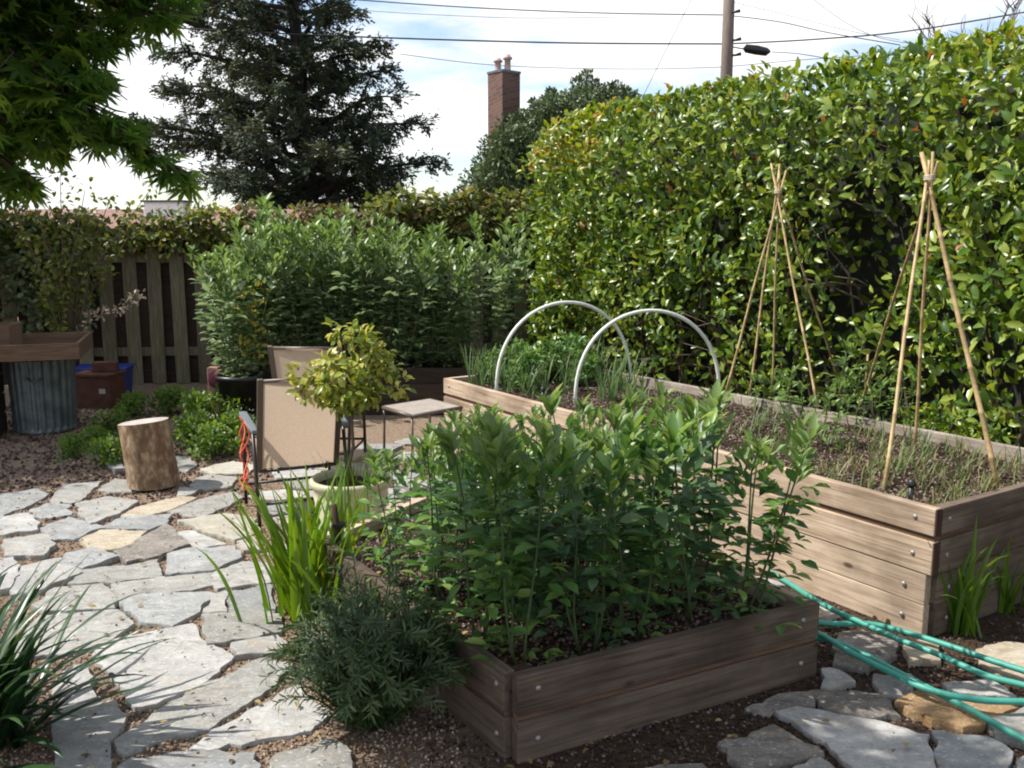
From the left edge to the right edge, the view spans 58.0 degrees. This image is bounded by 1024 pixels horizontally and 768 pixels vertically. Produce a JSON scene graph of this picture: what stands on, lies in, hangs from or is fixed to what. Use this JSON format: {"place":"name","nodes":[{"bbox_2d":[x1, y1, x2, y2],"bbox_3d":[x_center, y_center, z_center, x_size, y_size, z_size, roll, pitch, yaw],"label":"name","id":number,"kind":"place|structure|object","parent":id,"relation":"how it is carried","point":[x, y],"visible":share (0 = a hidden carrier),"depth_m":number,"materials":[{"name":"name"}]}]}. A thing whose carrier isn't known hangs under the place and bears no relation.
{"place":"outdoors","nodes":[
{"label":"outdoors","id":0,"kind":"place"},
{"bbox_2d":[0,438,1023,767],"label":"flagstone paving","id":1,"kind":"structure","parent":0,"point":[856,730],"depth_m":3.45,"materials":[{"name":"stone"}]},
{"bbox_2d":[117,417,179,490],"bbox_3d":[-2.310,0.429,5.888,0.345,0.429,0.324,0,9,0],"label":"log stump","id":2,"kind":"object","parent":1,"relation":"on","point":[149,455],"visible":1,"depth_m":5.76,"materials":[{"name":"brown wood"}]},
{"bbox_2d":[239,377,348,526],"bbox_3d":[-1.272,0.320,5.360,0.547,0.823,0.646,-4,10,-24],"label":"folding chair","id":3,"kind":"object","parent":1,"relation":"on","point":[289,431],"visible":0.67,"depth_m":5.14,"materials":[{"name":"beige fabric"}]},
{"bbox_2d":[267,345,366,468],"bbox_3d":[-1.352,0.125,6.490,0.588,0.865,0.646,1,9,4],"label":"folding chair","id":4,"kind":"object","parent":1,"relation":"on","point":[280,357],"visible":0.23,"depth_m":6.16,"materials":[{"name":"beige fabric"}]},
{"bbox_2d":[309,467,391,530],"bbox_3d":[-0.885,0.641,5.088,0.448,0.268,0.448,0,9,0],"label":"plant pot","id":5,"kind":"object","parent":1,"relation":"on","point":[317,486],"visible":0.45,"depth_m":4.97,"materials":[{"name":"ceramic"}]},
{"bbox_2d":[284,316,416,483],"bbox_3d":[-0.867,0.099,4.997,0.552,0.930,0.538,8,12,42],"label":"tree","id":6,"kind":"object","parent":5,"relation":"on","point":[358,394],"visible":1,"depth_m":4.93,"materials":[{"name":"green plant"}]},
{"bbox_2d":[381,398,462,472],"bbox_3d":[-0.632,0.348,6.469,0.507,0.394,0.422,-9,13,-44],"label":"side table","id":7,"kind":"object","parent":1,"relation":"on","point":[419,408],"visible":0.87,"depth_m":6.40,"materials":[{"name":"stone"}]},
{"bbox_2d":[770,570,1023,742],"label":"garden hose","id":8,"kind":"object","parent":1,"relation":"on","point":[955,699],"visible":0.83,"depth_m":3.35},
{"bbox_2d":[0,239,1023,767],"bbox_3d":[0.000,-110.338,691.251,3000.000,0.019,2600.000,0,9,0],"label":"ground","id":9,"kind":"structure","parent":0,"point":[396,425],"depth_m":3.32,"materials":[{"name":"soil"}]},
{"bbox_2d":[5,359,77,435],"bbox_3d":[-3.860,0.062,7.608,0.524,0.645,0.524,7,11,35],"label":"zinc bin","id":10,"kind":"object","parent":9,"relation":"on","point":[43,397],"visible":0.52,"depth_m":7.42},
{"bbox_2d":[0,332,92,361],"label":"wooden tray","id":11,"kind":"object","parent":10,"relation":"on","point":[55,346],"visible":1,"depth_m":7.10,"materials":[{"name":"brown wood"}]},
{"bbox_2d":[0,322,23,344],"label":"wooden crate","id":12,"kind":"object","parent":11,"relation":"on","point":[11,333],"visible":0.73,"depth_m":7.40,"materials":[{"name":"brown wood"}]},
{"bbox_2d":[54,431,86,462],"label":"leafy herb","id":13,"kind":"object","parent":9,"relation":"on","point":[73,445],"visible":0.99,"depth_m":6.65,"materials":[{"name":"green plant"}]},
{"bbox_2d":[0,167,161,365],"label":"climbing shrub","id":14,"kind":"object","parent":9,"relation":"on","point":[66,319],"visible":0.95,"depth_m":9.07,"materials":[{"name":"green plant"}]},
{"bbox_2d":[0,546,182,767],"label":"dark strap plant","id":15,"kind":"object","parent":9,"relation":"on","point":[18,695],"visible":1,"depth_m":2.90,"materials":[{"name":"green plant"}]},
{"bbox_2d":[76,369,125,408],"bbox_3d":[-3.878,0.051,8.672,0.400,0.328,0.310,1,9,6],"label":"rust box","id":16,"kind":"object","parent":9,"relation":"on","point":[101,390],"visible":0.76,"depth_m":8.55,"materials":[{"name":"red paint"}]},
{"bbox_2d":[80,432,123,467],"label":"leafy herb","id":17,"kind":"object","parent":9,"relation":"on","point":[104,449],"visible":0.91,"depth_m":6.42,"materials":[{"name":"green plant"}]},
{"bbox_2d":[0,0,211,213],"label":"maple tree","id":18,"kind":"object","parent":9,"relation":"on","point":[48,64],"visible":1,"depth_m":2.67,"materials":[{"name":"green plant"}]},
{"bbox_2d":[92,405,130,438],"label":"leafy herb","id":19,"kind":"object","parent":9,"relation":"on","point":[116,418],"visible":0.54,"depth_m":7.37,"materials":[{"name":"green plant"}]},
{"bbox_2d":[114,390,155,416],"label":"leafy herb","id":20,"kind":"object","parent":9,"relation":"on","point":[131,400],"visible":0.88,"depth_m":8.17,"materials":[{"name":"green plant"}]},
{"bbox_2d":[0,402,281,522],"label":"bark litter","id":21,"kind":"object","parent":9,"relation":"on","point":[47,457],"visible":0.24,"depth_m":6.39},
{"bbox_2d":[148,384,190,414],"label":"leafy herb","id":22,"kind":"object","parent":9,"relation":"on","point":[169,398],"visible":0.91,"depth_m":8.25,"materials":[{"name":"green plant"}]},
{"bbox_2d":[5,200,367,311],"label":"distant house","id":23,"kind":"structure","parent":9,"relation":"on","point":[150,205],"depth_m":20.00,"materials":[{"name":"tile"}]},
{"bbox_2d":[171,408,213,448],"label":"leafy herb","id":24,"kind":"object","parent":9,"relation":"on","point":[184,426],"visible":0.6,"depth_m":6.93,"materials":[{"name":"green plant"}]},
{"bbox_2d":[177,387,234,422],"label":"leafy herb","id":25,"kind":"object","parent":9,"relation":"on","point":[194,403],"visible":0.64,"depth_m":7.62,"materials":[{"name":"green plant"}]},
{"bbox_2d":[186,417,241,460],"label":"leafy herb","id":26,"kind":"object","parent":9,"relation":"on","point":[213,440],"visible":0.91,"depth_m":6.63,"materials":[{"name":"green plant"}]},
{"bbox_2d":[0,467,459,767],"bbox_3d":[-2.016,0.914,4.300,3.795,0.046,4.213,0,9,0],"label":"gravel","id":27,"kind":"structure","parent":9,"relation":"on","point":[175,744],"depth_m":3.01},
{"bbox_2d":[211,404,256,445],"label":"leafy herb","id":28,"kind":"object","parent":9,"relation":"on","point":[229,422],"visible":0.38,"depth_m":7.02,"materials":[{"name":"green plant"}]},
{"bbox_2d":[215,370,268,419],"bbox_3d":[-2.352,0.111,8.072,0.450,0.400,0.450,0,9,0],"label":"plant tub","id":29,"kind":"object","parent":9,"relation":"on","point":[242,388],"visible":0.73,"depth_m":7.90,"materials":[{"name":"black plastic"}]},
{"bbox_2d":[191,251,262,377],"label":"tall bean plant","id":30,"kind":"object","parent":29,"relation":"on","point":[247,260],"visible":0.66,"depth_m":7.99,"materials":[{"name":"green plant"}]},
{"bbox_2d":[194,250,284,377],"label":"tall bean plant","id":31,"kind":"object","parent":29,"relation":"in","point":[249,342],"visible":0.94,"depth_m":7.88,"materials":[{"name":"green plant"}]},
{"bbox_2d":[100,0,454,217],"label":"conifer tree","id":32,"kind":"object","parent":9,"relation":"on","point":[303,131],"visible":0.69,"depth_m":24.04,"materials":[{"name":"green plant"}]},
{"bbox_2d":[0,230,593,384],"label":"picket fence","id":33,"kind":"object","parent":9,"relation":"on","point":[155,336],"visible":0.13,"depth_m":9.94,"materials":[{"name":"brown wood"}]},
{"bbox_2d":[0,213,96,333],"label":"fence vine","id":34,"kind":"object","parent":33,"relation":"attached to","point":[15,264],"visible":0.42,"depth_m":9.59,"materials":[{"name":"green plant"}]},
{"bbox_2d":[0,200,268,262],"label":"fence vine","id":35,"kind":"object","parent":33,"relation":"attached to","point":[193,220],"visible":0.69,"depth_m":9.65,"materials":[{"name":"green plant"}]},
{"bbox_2d":[233,196,462,248],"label":"fence vine","id":36,"kind":"object","parent":33,"relation":"attached to","point":[304,216],"visible":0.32,"depth_m":9.80,"materials":[{"name":"green plant"}]},
{"bbox_2d":[359,182,562,252],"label":"fence vine","id":37,"kind":"object","parent":33,"relation":"attached to","point":[492,216],"visible":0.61,"depth_m":9.86,"materials":[{"name":"green plant"}]},
{"bbox_2d":[196,453,414,628],"bbox_3d":[-0.839,0.653,3.910,0.934,0.684,0.712,0,9,0],"label":"strap leaf clump","id":38,"kind":"object","parent":9,"relation":"on","point":[299,568],"visible":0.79,"depth_m":3.84,"materials":[{"name":"plant"}]},
{"bbox_2d":[306,471,387,538],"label":"strap leaf clump","id":39,"kind":"object","parent":9,"relation":"on","point":[350,512],"visible":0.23,"depth_m":4.28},
{"bbox_2d":[258,548,482,737],"bbox_3d":[-0.458,0.831,2.998,0.734,0.613,0.655,0,9,0],"label":"narrow leaf bush","id":40,"kind":"object","parent":9,"relation":"on","point":[377,672],"visible":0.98,"depth_m":2.90,"materials":[{"name":"plant"}]},
{"bbox_2d":[262,353,487,414],"bbox_3d":[-1.103,-0.020,8.810,2.259,0.423,1.100,0,9,0],"label":"planter box","id":41,"kind":"object","parent":9,"relation":"on","point":[427,382],"visible":0.12,"depth_m":8.27,"materials":[{"name":"wood"}]},
{"bbox_2d":[186,243,250,366],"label":"tall bean plant","id":42,"kind":"object","parent":41,"relation":"in","point":[191,248],"visible":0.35,"depth_m":8.31,"materials":[{"name":"green plant"}]},
{"bbox_2d":[205,243,267,369],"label":"tall bean plant","id":43,"kind":"object","parent":41,"relation":"on","point":[242,251],"visible":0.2,"depth_m":8.24,"materials":[{"name":"green plant"}]},
{"bbox_2d":[219,205,295,369],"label":"tall bean plant","id":44,"kind":"object","parent":41,"relation":"on","point":[260,244],"visible":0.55,"depth_m":8.19,"materials":[{"name":"green plant"}]},
{"bbox_2d":[231,217,306,357],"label":"tall bean plant","id":45,"kind":"object","parent":41,"relation":"on","point":[287,229],"visible":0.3,"depth_m":8.42,"materials":[{"name":"green plant"}]},
{"bbox_2d":[238,233,327,346],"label":"tall bean plant","id":46,"kind":"object","parent":41,"relation":"on","point":[310,263],"visible":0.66,"depth_m":8.25,"materials":[{"name":"green plant"}]},
{"bbox_2d":[245,215,327,356],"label":"tall bean plant","id":47,"kind":"object","parent":41,"relation":"on","point":[283,274],"visible":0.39,"depth_m":8.36,"materials":[{"name":"green plant"}]},
{"bbox_2d":[290,216,352,346],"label":"tall bean plant","id":48,"kind":"object","parent":41,"relation":"on","point":[328,224],"visible":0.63,"depth_m":8.38,"materials":[{"name":"green plant"}]},
{"bbox_2d":[298,251,361,349],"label":"tall bean plant","id":49,"kind":"object","parent":41,"relation":"on","point":[321,273],"visible":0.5,"depth_m":8.35,"materials":[{"name":"green plant"}]},
{"bbox_2d":[304,213,383,362],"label":"tall bean plant","id":50,"kind":"object","parent":41,"relation":"on","point":[341,226],"visible":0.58,"depth_m":8.27,"materials":[{"name":"green plant"}]},
{"bbox_2d":[320,202,377,355],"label":"tall bean plant","id":51,"kind":"object","parent":41,"relation":"on","point":[330,213],"visible":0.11,"depth_m":8.79,"materials":[{"name":"green plant"}]},
{"bbox_2d":[325,210,398,361],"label":"tall bean plant","id":52,"kind":"object","parent":41,"relation":"on","point":[376,217],"visible":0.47,"depth_m":8.28,"materials":[{"name":"green plant"}]},
{"bbox_2d":[331,237,397,364],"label":"tall bean plant","id":53,"kind":"object","parent":41,"relation":"on","point":[361,247],"visible":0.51,"depth_m":8.27,"materials":[{"name":"green plant"}]},
{"bbox_2d":[364,235,437,366],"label":"tall bean plant","id":54,"kind":"object","parent":41,"relation":"on","point":[431,248],"visible":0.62,"depth_m":8.34,"materials":[{"name":"green plant"}]},
{"bbox_2d":[368,217,446,367],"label":"tall bean plant","id":55,"kind":"object","parent":41,"relation":"on","point":[399,231],"visible":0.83,"depth_m":8.26,"materials":[{"name":"green plant"}]},
{"bbox_2d":[381,253,449,365],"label":"tall bean plant","id":56,"kind":"object","parent":41,"relation":"on","point":[441,272],"visible":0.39,"depth_m":8.46,"materials":[{"name":"green plant"}]},
{"bbox_2d":[398,227,456,367],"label":"tall bean plant","id":57,"kind":"object","parent":41,"relation":"on","point":[426,235],"visible":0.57,"depth_m":8.43,"materials":[{"name":"green plant"}]},
{"bbox_2d":[417,221,468,361],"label":"tall bean plant","id":58,"kind":"object","parent":41,"relation":"on","point":[442,224],"visible":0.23,"depth_m":8.77,"materials":[{"name":"green plant"}]},
{"bbox_2d":[414,247,478,367],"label":"tall bean plant","id":59,"kind":"object","parent":41,"relation":"on","point":[468,256],"visible":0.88,"depth_m":8.31,"materials":[{"name":"green plant"}]},
{"bbox_2d":[431,270,481,367],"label":"tall bean plant","id":60,"kind":"object","parent":41,"relation":"on","point":[458,324],"visible":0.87,"depth_m":8.38,"materials":[{"name":"green plant"}]},
{"bbox_2d":[447,210,532,365],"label":"tall bean plant","id":61,"kind":"object","parent":41,"relation":"on","point":[511,230],"visible":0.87,"depth_m":8.55,"materials":[{"name":"green plant"}]},
{"bbox_2d":[465,239,541,364],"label":"tall bean plant","id":62,"kind":"object","parent":41,"relation":"on","point":[531,250],"visible":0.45,"depth_m":8.68,"materials":[{"name":"green plant"}]},
{"bbox_2d":[0,432,940,767],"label":"fallen leaves","id":63,"kind":"object","parent":9,"relation":"on","point":[530,760],"visible":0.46,"depth_m":3.03,"materials":[{"name":"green plant"}]},
{"bbox_2d":[452,68,673,239],"bbox_3d":[1.155,-4.173,19.956,5.091,5.056,2.528,0,9,0],"label":"ivy covered tree","id":64,"kind":"object","parent":9,"relation":"on","point":[507,148],"visible":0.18,"depth_m":19.17,"materials":[{"name":"green plant"}]},
{"bbox_2d":[324,496,819,763],"bbox_3d":[0.031,0.850,3.869,1.280,0.285,2.041,-6,11,-33],"label":"raised bed","id":65,"kind":"object","parent":9,"relation":"on","point":[520,713],"visible":0.48,"depth_m":3.06,"materials":[{"name":"brown wood"}]},
{"bbox_2d":[355,443,430,588],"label":"bean plant","id":66,"kind":"object","parent":65,"relation":"on","point":[387,457],"visible":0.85,"depth_m":3.54,"materials":[{"name":"green plant"}]},
{"bbox_2d":[397,421,487,613],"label":"bean plant","id":67,"kind":"object","parent":65,"relation":"on","point":[428,442],"visible":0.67,"depth_m":3.39,"materials":[{"name":"green plant"}]},
{"bbox_2d":[412,438,493,577],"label":"bean plant","id":68,"kind":"object","parent":65,"relation":"on","point":[439,491],"visible":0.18,"depth_m":3.71,"materials":[{"name":"green plant"}]},
{"bbox_2d":[437,402,502,546],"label":"bean plant","id":69,"kind":"object","parent":65,"relation":"on","point":[453,416],"visible":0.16,"depth_m":4.02,"materials":[{"name":"green plant"}]},
{"bbox_2d":[416,409,538,649],"bbox_3d":[-0.110,0.493,3.061,0.412,0.858,0.427,-3,11,-12],"label":"bean plant","id":70,"kind":"object","parent":65,"relation":"on","point":[449,444],"visible":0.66,"depth_m":3.04,"materials":[{"name":"green plant"}]},
{"bbox_2d":[453,436,553,602],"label":"bean plant","id":71,"kind":"object","parent":65,"relation":"on","point":[473,593],"visible":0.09,"depth_m":3.50,"materials":[{"name":"green plant"}]},
{"bbox_2d":[454,419,580,669],"bbox_3d":[0.013,0.515,2.923,0.408,0.850,0.423,-6,9,-39],"label":"bean plant","id":72,"kind":"object","parent":65,"relation":"on","point":[489,459],"visible":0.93,"depth_m":2.90,"materials":[{"name":"green plant"}]},
{"bbox_2d":[472,429,565,626],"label":"bean plant","id":73,"kind":"object","parent":65,"relation":"on","point":[546,527],"visible":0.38,"depth_m":3.27,"materials":[{"name":"green plant"}]},
{"bbox_2d":[513,404,558,510],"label":"bean plant","id":74,"kind":"object","parent":65,"relation":"on","point":[535,409],"visible":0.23,"depth_m":4.37,"materials":[{"name":"green plant"}]},
{"bbox_2d":[353,504,775,667],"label":"mulch","id":75,"kind":"object","parent":65,"relation":"on","point":[548,638],"visible":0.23,"depth_m":3.41,"materials":[{"name":"soil"}]},
{"bbox_2d":[528,383,632,616],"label":"bean plant","id":76,"kind":"object","parent":65,"relation":"on","point":[551,402],"visible":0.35,"depth_m":3.39,"materials":[{"name":"green plant"}]},
{"bbox_2d":[519,439,651,657],"bbox_3d":[0.232,0.549,3.050,0.426,0.770,0.379,-1,9,-8],"label":"bean plant","id":77,"kind":"object","parent":65,"relation":"on","point":[573,545],"visible":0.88,"depth_m":3.02,"materials":[{"name":"green plant"}]},
{"bbox_2d":[551,393,629,546],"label":"bean plant","id":78,"kind":"object","parent":65,"relation":"on","point":[585,408],"visible":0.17,"depth_m":3.92,"materials":[{"name":"green plant"}]},
{"bbox_2d":[575,398,691,645],"bbox_3d":[0.408,0.482,3.109,0.399,0.858,0.418,-1,9,-5],"label":"bean plant","id":79,"kind":"object","parent":65,"relation":"on","point":[615,415],"visible":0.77,"depth_m":3.09,"materials":[{"name":"green plant"}]},
{"bbox_2d":[605,377,699,580],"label":"bean plant","id":80,"kind":"object","parent":65,"relation":"on","point":[661,401],"visible":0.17,"depth_m":3.75,"materials":[{"name":"green plant"}]},
{"bbox_2d":[595,402,713,607],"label":"bean plant","id":81,"kind":"object","parent":65,"relation":"on","point":[626,429],"visible":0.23,"depth_m":3.39,"materials":[{"name":"green plant"}]},
{"bbox_2d":[611,393,742,623],"bbox_3d":[0.568,0.466,3.217,0.435,0.853,0.485,3,17,37],"label":"bean plant","id":82,"kind":"object","parent":65,"relation":"on","point":[695,450],"visible":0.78,"depth_m":3.20,"materials":[{"name":"green plant"}]},
{"bbox_2d":[643,375,754,604],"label":"bean plant","id":83,"kind":"object","parent":65,"relation":"on","point":[716,396],"visible":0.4,"depth_m":3.44,"materials":[{"name":"green plant"}]},
{"bbox_2d":[697,410,830,635],"bbox_3d":[0.909,0.483,3.293,0.448,0.811,0.395,0,9,-2],"label":"bean plant","id":84,"kind":"object","parent":65,"relation":"on","point":[799,436],"visible":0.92,"depth_m":3.26,"materials":[{"name":"green plant"}]},
{"bbox_2d":[424,560,1023,767],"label":"dark gravel","id":85,"kind":"structure","parent":9,"relation":"on","point":[630,739],"depth_m":3.02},
{"bbox_2d":[719,0,740,112],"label":"utility pole","id":86,"kind":"object","parent":9,"relation":"on","point":[728,40],"visible":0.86,"depth_m":22.82,"materials":[{"name":"brown wood"}]},
{"bbox_2d":[183,27,721,44],"bbox_3d":[-5.395,-8.855,22.920,21.413,0.821,0.051,0,9,0],"label":"power line","id":87,"kind":"object","parent":86,"relation":"attached to","point":[464,40],"visible":0.77,"depth_m":22.98,"materials":[{"name":"black plastic"}]},
{"bbox_2d":[444,369,1023,636],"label":"raised bed","id":88,"kind":"object","parent":9,"relation":"on","point":[867,551],"visible":0.47,"depth_m":3.98,"materials":[{"name":"brown wood"}]},
{"bbox_2d":[505,344,543,389],"bbox_3d":[0.097,-0.118,6.688,0.299,0.359,0.262,-8,12,-39],"label":"leafy green","id":89,"kind":"object","parent":88,"relation":"on","point":[531,358],"visible":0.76,"depth_m":6.64,"materials":[{"name":"green plant"}]},
{"bbox_2d":[529,336,571,382],"bbox_3d":[0.278,-0.183,7.015,0.371,0.373,0.272,7,12,38],"label":"leafy green","id":90,"kind":"object","parent":88,"relation":"on","point":[545,345],"visible":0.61,"depth_m":6.97,"materials":[{"name":"green plant"}]},
{"bbox_2d":[494,301,631,390],"bbox_3d":[0.387,-0.259,6.657,1.106,0.683,0.051,-4,10,-23],"label":"hoop","id":91,"kind":"object","parent":88,"relation":"on","point":[526,317],"visible":0.89,"depth_m":6.55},
{"bbox_2d":[572,309,720,405],"bbox_3d":[0.918,-0.173,6.193,1.048,0.663,0.051,-2,9,-12],"label":"hoop","id":92,"kind":"object","parent":88,"relation":"on","point":[615,320],"visible":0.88,"depth_m":6.12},
{"bbox_2d":[474,376,1023,503],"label":"mulch","id":93,"kind":"object","parent":88,"relation":"on","point":[783,431],"visible":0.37,"depth_m":4.90,"materials":[{"name":"soil"}]},
{"bbox_2d":[520,369,1023,488],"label":"green seedlings","id":94,"kind":"object","parent":88,"relation":"on","point":[763,417],"visible":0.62,"depth_m":5.02,"materials":[{"name":"green plant"}]},
{"bbox_2d":[725,163,842,408],"bbox_3d":[2.031,-0.690,6.472,0.697,1.670,1.041,7,11,37],"label":"cane wigwam","id":95,"kind":"object","parent":88,"relation":"on","point":[778,197],"visible":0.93,"depth_m":6.32,"materials":[{"name":"brown wood"}]},
{"bbox_2d":[807,391,849,449],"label":"young bean plant","id":96,"kind":"object","parent":88,"relation":"on","point":[825,397],"visible":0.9,"depth_m":4.87,"materials":[{"name":"green plant"}]},
{"bbox_2d":[821,326,885,405],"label":"young bean plant","id":97,"kind":"object","parent":88,"relation":"in","point":[845,345],"visible":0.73,"depth_m":6.20,"materials":[{"name":"green plant"}]},
{"bbox_2d":[718,416,1023,504],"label":"weedy grass","id":98,"kind":"structure","parent":88,"relation":"on","point":[955,489],"depth_m":4.40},
{"bbox_2d":[857,151,1000,489],"bbox_3d":[2.185,-0.378,4.855,0.533,1.581,2.015,3,10,17],"label":"cane wigwam","id":99,"kind":"object","parent":88,"relation":"on","point":[929,180],"visible":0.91,"depth_m":4.30,"materials":[{"name":"brown wood"}]},
{"bbox_2d":[511,17,1023,446],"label":"laurel hedge","id":100,"kind":"object","parent":9,"relation":"on","point":[681,222],"visible":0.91,"depth_m":7.00,"materials":[{"name":"green plant"}]},
{"bbox_2d":[907,0,1023,79],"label":"bare tree","id":101,"kind":"object","parent":9,"relation":"on","point":[1008,5],"visible":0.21,"depth_m":17.04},
{"bbox_2d":[926,517,1009,637],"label":"strap leaf clump","id":102,"kind":"object","parent":9,"relation":"on","point":[967,610],"visible":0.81,"depth_m":3.73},
{"bbox_2d":[963,411,1019,444],"bbox_3d":[2.723,0.335,5.275,0.301,0.383,0.307,4,10,21],"label":"hedge sapling","id":103,"kind":"object","parent":9,"relation":"on","point":[1002,432],"visible":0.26,"depth_m":5.23,"materials":[{"name":"green plant"}]},
{"bbox_2d":[993,535,1023,614],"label":"strap leaf clump","id":104,"kind":"object","parent":9,"relation":"on","point":[1006,606],"visible":0.81,"depth_m":3.94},
{"bbox_2d":[0,0,1023,208],"label":"sky","id":105,"kind":"structure","parent":0,"point":[460,89],"materials":[{"name":"white"}]},
{"bbox_2d":[486,54,607,286],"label":"neighbour house","id":106,"kind":"structure","parent":0,"point":[504,90],"depth_m":20.08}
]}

